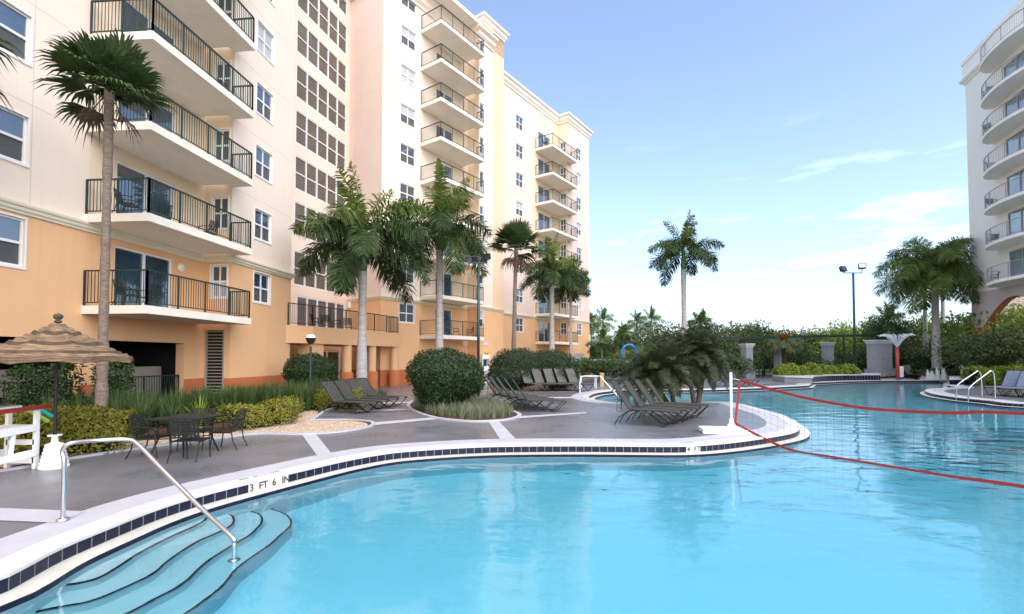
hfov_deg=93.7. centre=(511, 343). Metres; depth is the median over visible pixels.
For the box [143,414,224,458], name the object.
patio table
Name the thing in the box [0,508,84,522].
deck strip
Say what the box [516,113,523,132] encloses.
window
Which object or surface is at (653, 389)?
sun lounger
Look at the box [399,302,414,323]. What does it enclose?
window
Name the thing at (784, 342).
arching palm
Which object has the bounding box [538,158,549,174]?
sliding door
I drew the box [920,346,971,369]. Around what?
broadleaf tree
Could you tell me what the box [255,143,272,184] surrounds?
window
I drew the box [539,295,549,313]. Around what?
sliding door
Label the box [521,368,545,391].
sun lounger
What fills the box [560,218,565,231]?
window
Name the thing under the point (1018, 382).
sun lounger
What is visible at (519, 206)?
window
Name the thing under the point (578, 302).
window
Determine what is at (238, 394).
strap leaf mass
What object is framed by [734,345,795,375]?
broadleaf tree
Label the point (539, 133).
sliding door
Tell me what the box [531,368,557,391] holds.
sun lounger
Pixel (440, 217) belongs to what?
royal palm
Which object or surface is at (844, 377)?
planter wall
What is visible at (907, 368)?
sun lounger
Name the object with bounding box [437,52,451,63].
sliding door
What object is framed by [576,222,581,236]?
window
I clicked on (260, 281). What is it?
window
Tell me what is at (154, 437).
patio chair
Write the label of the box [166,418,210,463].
patio chair
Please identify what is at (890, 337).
water mushroom
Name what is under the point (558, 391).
deck strip
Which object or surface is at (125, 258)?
sliding door
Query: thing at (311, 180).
stair window
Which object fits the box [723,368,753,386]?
sun lounger
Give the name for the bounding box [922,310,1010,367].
broadleaf tree
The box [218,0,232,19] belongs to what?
window
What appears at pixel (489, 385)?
sun lounger
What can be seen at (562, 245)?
window
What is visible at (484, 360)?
white kiosk
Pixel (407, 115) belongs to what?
window
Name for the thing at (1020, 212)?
sliding door
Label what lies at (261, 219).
window
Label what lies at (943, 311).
royal palm
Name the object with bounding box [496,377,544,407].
sun lounger
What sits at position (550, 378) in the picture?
sun lounger
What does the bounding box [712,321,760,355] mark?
broadleaf tree
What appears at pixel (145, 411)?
strap leaf plant
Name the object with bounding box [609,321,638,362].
royal palm
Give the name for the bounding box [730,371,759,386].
sun lounger
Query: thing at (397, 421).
deck strip
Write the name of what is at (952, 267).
royal palm
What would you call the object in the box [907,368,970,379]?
shrub row
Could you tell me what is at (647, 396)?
sun lounger
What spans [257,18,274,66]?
window
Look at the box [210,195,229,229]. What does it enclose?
window
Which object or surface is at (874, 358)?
stone pillar
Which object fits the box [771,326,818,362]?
broadleaf tree
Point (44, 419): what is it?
foam noodle
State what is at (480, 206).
window
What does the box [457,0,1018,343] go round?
sky
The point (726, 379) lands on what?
sun lounger
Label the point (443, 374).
clipped bush
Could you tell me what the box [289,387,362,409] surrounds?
bright shrub row
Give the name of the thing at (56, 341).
thatched umbrella
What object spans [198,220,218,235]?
patio chair
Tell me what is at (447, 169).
sliding door
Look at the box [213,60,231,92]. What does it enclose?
window
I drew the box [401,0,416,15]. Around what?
window
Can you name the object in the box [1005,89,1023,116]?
sliding door
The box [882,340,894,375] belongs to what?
stone pillar
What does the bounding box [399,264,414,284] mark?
window
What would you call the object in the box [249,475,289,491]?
depth marker
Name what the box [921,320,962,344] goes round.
broadleaf tree
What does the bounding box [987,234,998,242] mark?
patio chair
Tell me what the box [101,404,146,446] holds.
strap leaf plant
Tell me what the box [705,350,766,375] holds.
broadleaf tree
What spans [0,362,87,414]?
dark shrub
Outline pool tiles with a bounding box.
[0,381,1023,593]
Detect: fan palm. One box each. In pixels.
[0,33,26,114]
[30,27,177,406]
[486,218,542,350]
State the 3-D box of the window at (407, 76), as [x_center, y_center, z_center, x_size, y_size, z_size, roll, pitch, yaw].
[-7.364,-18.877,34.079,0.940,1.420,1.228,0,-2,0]
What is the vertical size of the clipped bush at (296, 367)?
2.178 m
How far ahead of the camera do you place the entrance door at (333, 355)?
32.59 m
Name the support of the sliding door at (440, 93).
in the apartment building
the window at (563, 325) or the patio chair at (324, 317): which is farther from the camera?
the window at (563, 325)
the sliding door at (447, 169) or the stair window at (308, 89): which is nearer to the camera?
the stair window at (308, 89)
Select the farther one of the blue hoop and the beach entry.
the blue hoop
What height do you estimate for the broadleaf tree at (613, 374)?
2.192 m
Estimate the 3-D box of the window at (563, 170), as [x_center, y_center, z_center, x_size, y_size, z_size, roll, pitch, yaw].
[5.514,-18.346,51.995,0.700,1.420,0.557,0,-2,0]
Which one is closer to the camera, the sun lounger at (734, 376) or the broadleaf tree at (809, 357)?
the sun lounger at (734, 376)
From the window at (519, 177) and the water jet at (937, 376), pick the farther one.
the window at (519, 177)
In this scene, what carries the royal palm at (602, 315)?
on the ground at (757, 373)
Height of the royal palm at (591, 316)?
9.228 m
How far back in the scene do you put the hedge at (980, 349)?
35.19 m
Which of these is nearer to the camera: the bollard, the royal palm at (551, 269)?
the bollard
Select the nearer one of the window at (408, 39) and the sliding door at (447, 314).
the window at (408, 39)
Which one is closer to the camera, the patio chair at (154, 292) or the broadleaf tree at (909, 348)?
the patio chair at (154, 292)
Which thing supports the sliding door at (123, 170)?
in the apartment building
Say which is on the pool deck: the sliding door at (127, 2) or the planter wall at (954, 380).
the planter wall at (954, 380)
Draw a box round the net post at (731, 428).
[698,372,750,434]
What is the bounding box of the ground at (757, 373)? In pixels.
[581,368,895,376]
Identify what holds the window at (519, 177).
in the apartment building
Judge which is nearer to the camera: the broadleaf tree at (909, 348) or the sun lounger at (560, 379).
the sun lounger at (560, 379)
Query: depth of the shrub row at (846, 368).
39.83 m
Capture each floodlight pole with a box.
[465,253,490,395]
[839,263,866,365]
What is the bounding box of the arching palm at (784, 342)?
[761,332,807,363]
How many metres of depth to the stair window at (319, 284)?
30.38 m
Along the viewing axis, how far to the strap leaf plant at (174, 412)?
11.95 m
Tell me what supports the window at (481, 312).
in the apartment building
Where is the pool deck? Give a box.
[0,377,1023,537]
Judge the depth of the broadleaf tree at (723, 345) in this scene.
53.73 m
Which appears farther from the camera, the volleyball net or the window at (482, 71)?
the window at (482, 71)
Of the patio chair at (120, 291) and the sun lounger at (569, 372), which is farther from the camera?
the sun lounger at (569, 372)
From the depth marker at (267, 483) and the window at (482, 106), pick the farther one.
the window at (482, 106)
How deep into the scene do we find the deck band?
8.05 m
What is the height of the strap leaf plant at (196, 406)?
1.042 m
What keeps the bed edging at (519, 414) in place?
on the planting bed at (464, 418)
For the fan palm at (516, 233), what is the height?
11.362 m
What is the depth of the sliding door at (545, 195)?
50.01 m
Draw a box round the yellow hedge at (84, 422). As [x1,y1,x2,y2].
[0,403,139,456]
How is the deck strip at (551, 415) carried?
on the pool deck
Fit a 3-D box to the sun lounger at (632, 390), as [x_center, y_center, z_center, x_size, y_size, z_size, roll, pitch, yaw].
[4.264,1.712,14.122,1.905,1.228,0.670,-1,-2,28]
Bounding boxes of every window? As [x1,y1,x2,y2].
[0,0,33,67]
[0,103,30,167]
[0,211,27,269]
[209,264,227,298]
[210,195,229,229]
[212,127,230,161]
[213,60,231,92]
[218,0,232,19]
[253,270,270,305]
[254,206,271,244]
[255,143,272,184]
[256,80,273,125]
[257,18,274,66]
[293,250,344,294]
[294,201,343,251]
[295,109,345,171]
[295,155,345,206]
[296,63,346,133]
[297,0,346,55]
[297,18,346,94]
[333,0,347,15]
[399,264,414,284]
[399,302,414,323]
[400,63,416,90]
[400,102,415,129]
[400,141,415,167]
[400,181,415,201]
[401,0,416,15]
[401,23,416,53]
[479,101,484,121]
[479,136,484,155]
[479,170,483,180]
[479,205,483,222]
[480,43,484,53]
[480,67,484,87]
[480,310,483,327]
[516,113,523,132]
[516,142,523,160]
[516,171,523,189]
[516,200,523,217]
[516,317,523,332]
[517,288,523,303]
[559,142,565,151]
[559,166,565,177]
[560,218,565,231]
[560,244,566,256]
[560,322,566,334]
[561,192,565,204]
[561,296,566,308]
[576,147,580,161]
[576,171,581,186]
[576,196,581,211]
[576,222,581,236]
[576,247,581,260]
[577,298,581,310]
[577,323,581,335]
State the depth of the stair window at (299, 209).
29.62 m
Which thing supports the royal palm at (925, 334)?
on the ground at (757, 373)
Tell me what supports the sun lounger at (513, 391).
on the pool deck
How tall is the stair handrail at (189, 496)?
1.266 m
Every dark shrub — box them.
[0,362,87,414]
[89,358,135,397]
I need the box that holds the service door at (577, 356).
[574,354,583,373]
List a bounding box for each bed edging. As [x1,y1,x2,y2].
[0,408,374,471]
[407,399,521,421]
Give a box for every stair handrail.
[55,437,236,556]
[579,375,618,397]
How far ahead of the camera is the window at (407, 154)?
33.95 m
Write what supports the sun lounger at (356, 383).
on the pool deck
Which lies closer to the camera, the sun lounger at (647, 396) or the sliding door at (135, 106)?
the sun lounger at (647, 396)
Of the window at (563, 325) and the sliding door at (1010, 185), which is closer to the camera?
the sliding door at (1010, 185)
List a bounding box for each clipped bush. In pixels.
[281,352,339,386]
[402,346,487,406]
[486,346,547,388]
[533,348,579,388]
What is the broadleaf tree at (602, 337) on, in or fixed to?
on the ground at (757, 373)
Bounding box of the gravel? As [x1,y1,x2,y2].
[0,410,367,466]
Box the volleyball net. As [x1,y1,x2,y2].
[732,378,1023,487]
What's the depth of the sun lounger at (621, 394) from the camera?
13.57 m
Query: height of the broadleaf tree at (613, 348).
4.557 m
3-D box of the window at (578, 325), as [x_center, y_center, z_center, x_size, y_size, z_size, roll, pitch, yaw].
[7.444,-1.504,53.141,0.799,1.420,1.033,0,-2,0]
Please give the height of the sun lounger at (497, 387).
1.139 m
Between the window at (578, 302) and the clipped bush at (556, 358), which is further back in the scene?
the window at (578, 302)
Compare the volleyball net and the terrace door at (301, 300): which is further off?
the terrace door at (301, 300)
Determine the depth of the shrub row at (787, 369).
38.15 m
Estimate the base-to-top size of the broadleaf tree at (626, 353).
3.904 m
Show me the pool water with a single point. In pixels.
(778, 530)
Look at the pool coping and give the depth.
7.74 m
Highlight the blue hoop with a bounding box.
[621,344,637,359]
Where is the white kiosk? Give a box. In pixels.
[480,355,489,382]
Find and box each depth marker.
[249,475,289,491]
[686,446,700,451]
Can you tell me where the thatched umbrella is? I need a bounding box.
[0,313,132,470]
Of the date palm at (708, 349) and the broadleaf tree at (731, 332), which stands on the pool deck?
the date palm at (708, 349)
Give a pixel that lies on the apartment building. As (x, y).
(384, 95)
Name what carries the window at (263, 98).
in the apartment building
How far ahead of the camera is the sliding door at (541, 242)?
49.69 m
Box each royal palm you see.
[289,159,436,394]
[388,158,495,350]
[517,232,589,349]
[554,255,592,355]
[589,311,601,346]
[590,305,617,334]
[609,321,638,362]
[625,309,648,332]
[636,305,666,332]
[646,210,725,334]
[687,308,716,340]
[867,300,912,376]
[871,235,985,372]
[891,258,944,348]
[909,243,969,322]
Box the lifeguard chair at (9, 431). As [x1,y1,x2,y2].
[0,404,51,468]
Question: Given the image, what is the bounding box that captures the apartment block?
[958,0,1023,372]
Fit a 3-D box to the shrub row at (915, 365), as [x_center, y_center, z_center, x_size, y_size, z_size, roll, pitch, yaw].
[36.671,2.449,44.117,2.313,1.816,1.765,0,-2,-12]
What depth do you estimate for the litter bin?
41.20 m
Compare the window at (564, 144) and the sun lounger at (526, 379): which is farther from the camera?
the window at (564, 144)
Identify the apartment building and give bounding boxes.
[0,0,592,399]
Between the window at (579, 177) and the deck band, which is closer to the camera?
the deck band
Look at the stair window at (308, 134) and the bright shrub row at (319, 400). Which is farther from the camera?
the stair window at (308, 134)
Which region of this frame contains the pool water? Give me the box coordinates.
[0,383,1023,613]
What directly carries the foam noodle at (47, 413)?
on the lifeguard chair at (9, 431)
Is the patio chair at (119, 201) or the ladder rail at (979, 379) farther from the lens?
the ladder rail at (979, 379)
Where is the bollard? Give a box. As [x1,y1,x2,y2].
[599,373,603,386]
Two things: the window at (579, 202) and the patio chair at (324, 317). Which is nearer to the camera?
the patio chair at (324, 317)
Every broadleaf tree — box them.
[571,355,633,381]
[585,325,616,372]
[590,347,606,358]
[592,337,631,357]
[595,355,672,376]
[608,343,652,361]
[626,321,680,351]
[663,330,739,369]
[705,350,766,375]
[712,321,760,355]
[722,319,780,370]
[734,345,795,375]
[752,325,808,370]
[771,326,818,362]
[786,345,847,370]
[805,319,869,360]
[814,346,866,371]
[840,312,877,337]
[850,336,927,372]
[856,313,931,351]
[882,311,947,352]
[894,343,953,368]
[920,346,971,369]
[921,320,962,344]
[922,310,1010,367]
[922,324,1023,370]
[945,312,971,331]
[952,296,1023,365]
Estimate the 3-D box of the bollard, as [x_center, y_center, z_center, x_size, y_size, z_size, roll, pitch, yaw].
[5.787,2.369,30.943,0.280,0.900,0.280,0,-2,0]
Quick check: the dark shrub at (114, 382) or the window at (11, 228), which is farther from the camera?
the dark shrub at (114, 382)
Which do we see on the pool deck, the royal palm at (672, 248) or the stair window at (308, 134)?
the royal palm at (672, 248)
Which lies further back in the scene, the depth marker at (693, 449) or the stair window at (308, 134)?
the stair window at (308, 134)
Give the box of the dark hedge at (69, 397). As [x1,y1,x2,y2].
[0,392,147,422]
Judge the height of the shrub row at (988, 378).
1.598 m
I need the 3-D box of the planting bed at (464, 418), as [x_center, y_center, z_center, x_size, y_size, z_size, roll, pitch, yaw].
[-2.170,2.437,18.274,3.262,0.001,8.602,0,-2,-16]
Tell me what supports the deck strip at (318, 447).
on the pool deck
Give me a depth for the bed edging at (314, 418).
11.72 m
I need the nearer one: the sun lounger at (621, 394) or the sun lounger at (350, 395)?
the sun lounger at (621, 394)
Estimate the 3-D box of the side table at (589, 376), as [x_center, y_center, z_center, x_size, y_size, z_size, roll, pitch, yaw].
[4.750,2.417,29.942,1.100,0.745,0.600,0,-2,0]
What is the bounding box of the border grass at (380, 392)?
[355,387,388,396]
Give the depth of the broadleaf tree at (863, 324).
66.39 m
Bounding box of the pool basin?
[0,381,1023,611]
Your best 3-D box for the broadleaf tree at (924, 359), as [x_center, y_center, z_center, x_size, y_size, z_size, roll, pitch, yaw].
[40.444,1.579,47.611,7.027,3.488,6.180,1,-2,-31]
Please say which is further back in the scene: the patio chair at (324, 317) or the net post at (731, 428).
the patio chair at (324, 317)
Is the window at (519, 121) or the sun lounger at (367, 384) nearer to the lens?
the sun lounger at (367, 384)
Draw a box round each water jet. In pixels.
[925,370,932,379]
[934,366,940,379]
[940,367,946,379]
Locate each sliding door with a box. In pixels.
[114,245,171,307]
[116,161,172,219]
[120,1,175,48]
[121,85,174,133]
[435,308,451,334]
[436,88,451,102]
[436,126,451,140]
[436,163,451,179]
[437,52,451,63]
[443,273,451,295]
[538,131,549,147]
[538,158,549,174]
[538,185,549,202]
[538,212,549,229]
[538,239,549,257]
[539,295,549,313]
[539,321,549,341]
[1004,50,1023,76]
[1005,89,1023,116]
[1006,129,1023,156]
[1007,168,1023,195]
[1008,207,1023,235]
[1009,247,1023,276]
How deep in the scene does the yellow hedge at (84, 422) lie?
9.32 m
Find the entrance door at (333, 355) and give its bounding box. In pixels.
[323,351,339,383]
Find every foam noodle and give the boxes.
[25,410,49,422]
[33,405,53,417]
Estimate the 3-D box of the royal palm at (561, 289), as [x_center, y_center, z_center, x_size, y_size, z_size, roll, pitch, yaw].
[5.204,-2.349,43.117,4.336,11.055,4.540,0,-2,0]
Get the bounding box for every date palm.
[608,338,709,406]
[646,324,741,402]
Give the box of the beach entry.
[880,378,948,379]
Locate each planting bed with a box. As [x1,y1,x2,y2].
[410,403,516,419]
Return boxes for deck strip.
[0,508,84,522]
[302,434,333,458]
[357,409,408,411]
[375,418,433,424]
[489,421,514,438]
[519,412,585,417]
[539,391,575,391]
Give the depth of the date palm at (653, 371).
17.89 m
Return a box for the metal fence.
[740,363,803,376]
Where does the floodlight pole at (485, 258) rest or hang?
on the pool deck
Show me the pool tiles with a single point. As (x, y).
(54, 559)
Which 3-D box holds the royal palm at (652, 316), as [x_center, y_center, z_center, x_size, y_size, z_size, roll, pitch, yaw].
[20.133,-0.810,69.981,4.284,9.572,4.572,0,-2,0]
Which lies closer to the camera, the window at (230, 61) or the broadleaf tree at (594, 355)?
the window at (230, 61)
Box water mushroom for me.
[877,333,915,379]
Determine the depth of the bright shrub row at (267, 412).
13.11 m
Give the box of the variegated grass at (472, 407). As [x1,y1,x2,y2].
[410,393,515,419]
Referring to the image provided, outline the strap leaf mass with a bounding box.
[17,377,341,431]
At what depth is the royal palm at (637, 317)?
71.92 m
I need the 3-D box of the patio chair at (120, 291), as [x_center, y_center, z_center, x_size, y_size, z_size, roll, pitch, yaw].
[-11.961,-1.531,14.879,0.557,0.809,0.503,0,-2,-11]
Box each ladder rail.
[956,370,982,396]
[967,370,995,402]
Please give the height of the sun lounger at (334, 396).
1.089 m
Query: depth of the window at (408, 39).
34.22 m
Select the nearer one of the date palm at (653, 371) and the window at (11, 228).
the window at (11, 228)
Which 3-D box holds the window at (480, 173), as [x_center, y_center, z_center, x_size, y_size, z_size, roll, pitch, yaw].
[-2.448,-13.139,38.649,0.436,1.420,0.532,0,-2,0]
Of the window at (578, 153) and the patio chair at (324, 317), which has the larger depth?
the window at (578, 153)
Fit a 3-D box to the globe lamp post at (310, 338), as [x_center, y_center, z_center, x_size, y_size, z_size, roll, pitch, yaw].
[-7.558,1.046,18.002,0.380,2.776,0.374,0,-2,0]
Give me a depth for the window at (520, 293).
46.26 m
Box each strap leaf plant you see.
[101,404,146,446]
[119,396,159,437]
[158,401,191,433]
[182,395,223,432]
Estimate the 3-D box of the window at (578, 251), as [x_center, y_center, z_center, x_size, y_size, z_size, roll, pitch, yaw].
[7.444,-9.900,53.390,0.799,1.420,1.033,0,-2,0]
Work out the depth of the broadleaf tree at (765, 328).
62.41 m
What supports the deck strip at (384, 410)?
on the pool deck
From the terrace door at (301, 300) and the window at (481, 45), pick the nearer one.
the terrace door at (301, 300)
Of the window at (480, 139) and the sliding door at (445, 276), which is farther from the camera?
the window at (480, 139)
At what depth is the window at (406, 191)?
33.87 m
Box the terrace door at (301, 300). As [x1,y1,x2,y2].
[296,296,344,328]
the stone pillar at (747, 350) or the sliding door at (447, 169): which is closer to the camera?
the sliding door at (447, 169)
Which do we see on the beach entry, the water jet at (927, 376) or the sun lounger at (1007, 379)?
the water jet at (927, 376)
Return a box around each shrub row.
[214,394,304,431]
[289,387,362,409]
[772,361,822,379]
[813,363,861,375]
[895,360,926,377]
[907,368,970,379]
[960,365,1013,385]
[996,362,1023,385]
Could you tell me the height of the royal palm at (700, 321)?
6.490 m
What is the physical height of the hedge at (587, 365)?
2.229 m
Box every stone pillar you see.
[738,343,755,377]
[772,346,781,376]
[818,342,836,369]
[863,340,885,376]
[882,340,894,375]
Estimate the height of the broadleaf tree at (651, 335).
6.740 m
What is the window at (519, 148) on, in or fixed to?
in the apartment building
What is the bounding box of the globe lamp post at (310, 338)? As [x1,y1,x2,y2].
[306,334,315,386]
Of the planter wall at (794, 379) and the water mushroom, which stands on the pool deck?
the planter wall at (794, 379)
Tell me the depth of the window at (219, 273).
19.55 m
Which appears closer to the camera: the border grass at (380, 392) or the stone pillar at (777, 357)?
the border grass at (380, 392)
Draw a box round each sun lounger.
[321,380,377,413]
[334,379,388,410]
[346,378,398,408]
[357,378,406,406]
[484,377,528,403]
[489,376,536,405]
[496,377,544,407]
[504,378,554,409]
[512,379,565,411]
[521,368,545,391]
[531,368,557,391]
[543,368,569,391]
[554,368,581,390]
[565,368,592,390]
[610,379,682,426]
[622,379,692,423]
[634,379,700,420]
[645,378,708,418]
[717,367,746,386]
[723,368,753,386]
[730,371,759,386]
[902,365,925,379]
[984,370,1022,395]
[997,370,1023,396]
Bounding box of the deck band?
[0,380,1023,558]
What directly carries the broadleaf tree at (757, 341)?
on the ground at (757, 373)
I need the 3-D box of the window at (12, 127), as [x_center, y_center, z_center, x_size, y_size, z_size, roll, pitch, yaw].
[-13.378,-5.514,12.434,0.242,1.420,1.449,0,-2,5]
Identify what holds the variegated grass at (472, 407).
on the planting bed at (464, 418)
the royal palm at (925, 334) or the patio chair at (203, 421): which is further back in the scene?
the royal palm at (925, 334)
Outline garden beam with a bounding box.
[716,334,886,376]
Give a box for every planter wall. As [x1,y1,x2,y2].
[773,375,813,383]
[805,373,880,384]
[949,376,969,384]
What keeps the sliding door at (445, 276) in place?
in the apartment building
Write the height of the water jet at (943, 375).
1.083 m
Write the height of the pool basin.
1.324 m
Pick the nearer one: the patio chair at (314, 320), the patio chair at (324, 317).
the patio chair at (314, 320)
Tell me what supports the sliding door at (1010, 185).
in the apartment block
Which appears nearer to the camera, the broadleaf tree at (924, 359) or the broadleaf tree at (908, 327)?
the broadleaf tree at (924, 359)
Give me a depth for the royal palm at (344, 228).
22.06 m
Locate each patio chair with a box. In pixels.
[111,187,139,212]
[111,279,139,304]
[125,413,171,458]
[135,283,162,306]
[150,201,172,219]
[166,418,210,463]
[177,408,214,449]
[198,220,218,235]
[210,408,247,449]
[309,314,321,326]
[320,315,331,327]
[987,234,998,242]
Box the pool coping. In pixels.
[0,380,1023,579]
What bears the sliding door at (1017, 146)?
in the apartment block
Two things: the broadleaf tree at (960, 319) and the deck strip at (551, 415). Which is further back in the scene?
the broadleaf tree at (960, 319)
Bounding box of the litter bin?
[900,366,903,378]
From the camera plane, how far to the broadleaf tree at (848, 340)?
60.80 m
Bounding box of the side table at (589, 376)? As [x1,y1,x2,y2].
[579,376,596,387]
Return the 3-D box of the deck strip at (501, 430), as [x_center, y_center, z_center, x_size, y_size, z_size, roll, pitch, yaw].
[-0.329,2.269,12.693,0.366,0.001,3.113,0,-2,-9]
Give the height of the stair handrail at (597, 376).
1.018 m
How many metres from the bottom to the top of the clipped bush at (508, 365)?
2.619 m
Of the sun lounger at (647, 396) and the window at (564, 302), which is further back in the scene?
the window at (564, 302)
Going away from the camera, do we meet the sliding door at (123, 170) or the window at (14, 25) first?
the window at (14, 25)
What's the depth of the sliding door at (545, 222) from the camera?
50.06 m
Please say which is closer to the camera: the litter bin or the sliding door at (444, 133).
the sliding door at (444, 133)
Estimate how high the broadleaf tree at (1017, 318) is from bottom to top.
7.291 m
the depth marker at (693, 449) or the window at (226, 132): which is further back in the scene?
the window at (226, 132)
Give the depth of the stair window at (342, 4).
33.78 m
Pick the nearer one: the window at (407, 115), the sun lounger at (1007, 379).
the sun lounger at (1007, 379)
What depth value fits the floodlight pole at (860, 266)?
41.04 m
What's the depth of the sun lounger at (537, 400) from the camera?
16.76 m
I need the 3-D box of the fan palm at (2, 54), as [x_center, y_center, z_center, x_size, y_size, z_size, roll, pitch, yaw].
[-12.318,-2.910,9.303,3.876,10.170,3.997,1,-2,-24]
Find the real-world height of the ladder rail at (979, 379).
1.484 m
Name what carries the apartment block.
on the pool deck
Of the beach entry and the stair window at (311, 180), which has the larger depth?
the beach entry
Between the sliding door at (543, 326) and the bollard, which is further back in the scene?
the sliding door at (543, 326)
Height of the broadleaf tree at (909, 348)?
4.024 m
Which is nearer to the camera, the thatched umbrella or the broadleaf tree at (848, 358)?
the thatched umbrella
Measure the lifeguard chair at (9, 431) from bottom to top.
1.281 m
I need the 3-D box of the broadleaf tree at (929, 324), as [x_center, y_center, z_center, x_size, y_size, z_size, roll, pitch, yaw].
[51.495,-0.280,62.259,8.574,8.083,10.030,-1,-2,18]
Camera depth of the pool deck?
11.39 m
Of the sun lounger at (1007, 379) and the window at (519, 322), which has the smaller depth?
the sun lounger at (1007, 379)
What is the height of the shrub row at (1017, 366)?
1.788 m
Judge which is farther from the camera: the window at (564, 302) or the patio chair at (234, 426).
the window at (564, 302)
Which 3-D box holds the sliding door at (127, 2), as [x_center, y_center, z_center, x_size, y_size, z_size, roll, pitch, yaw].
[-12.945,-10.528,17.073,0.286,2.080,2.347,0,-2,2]
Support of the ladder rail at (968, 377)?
attached to the pool deck
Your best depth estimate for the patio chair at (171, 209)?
16.15 m
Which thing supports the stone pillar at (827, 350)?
on the ground at (757, 373)
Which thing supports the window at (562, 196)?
in the apartment building

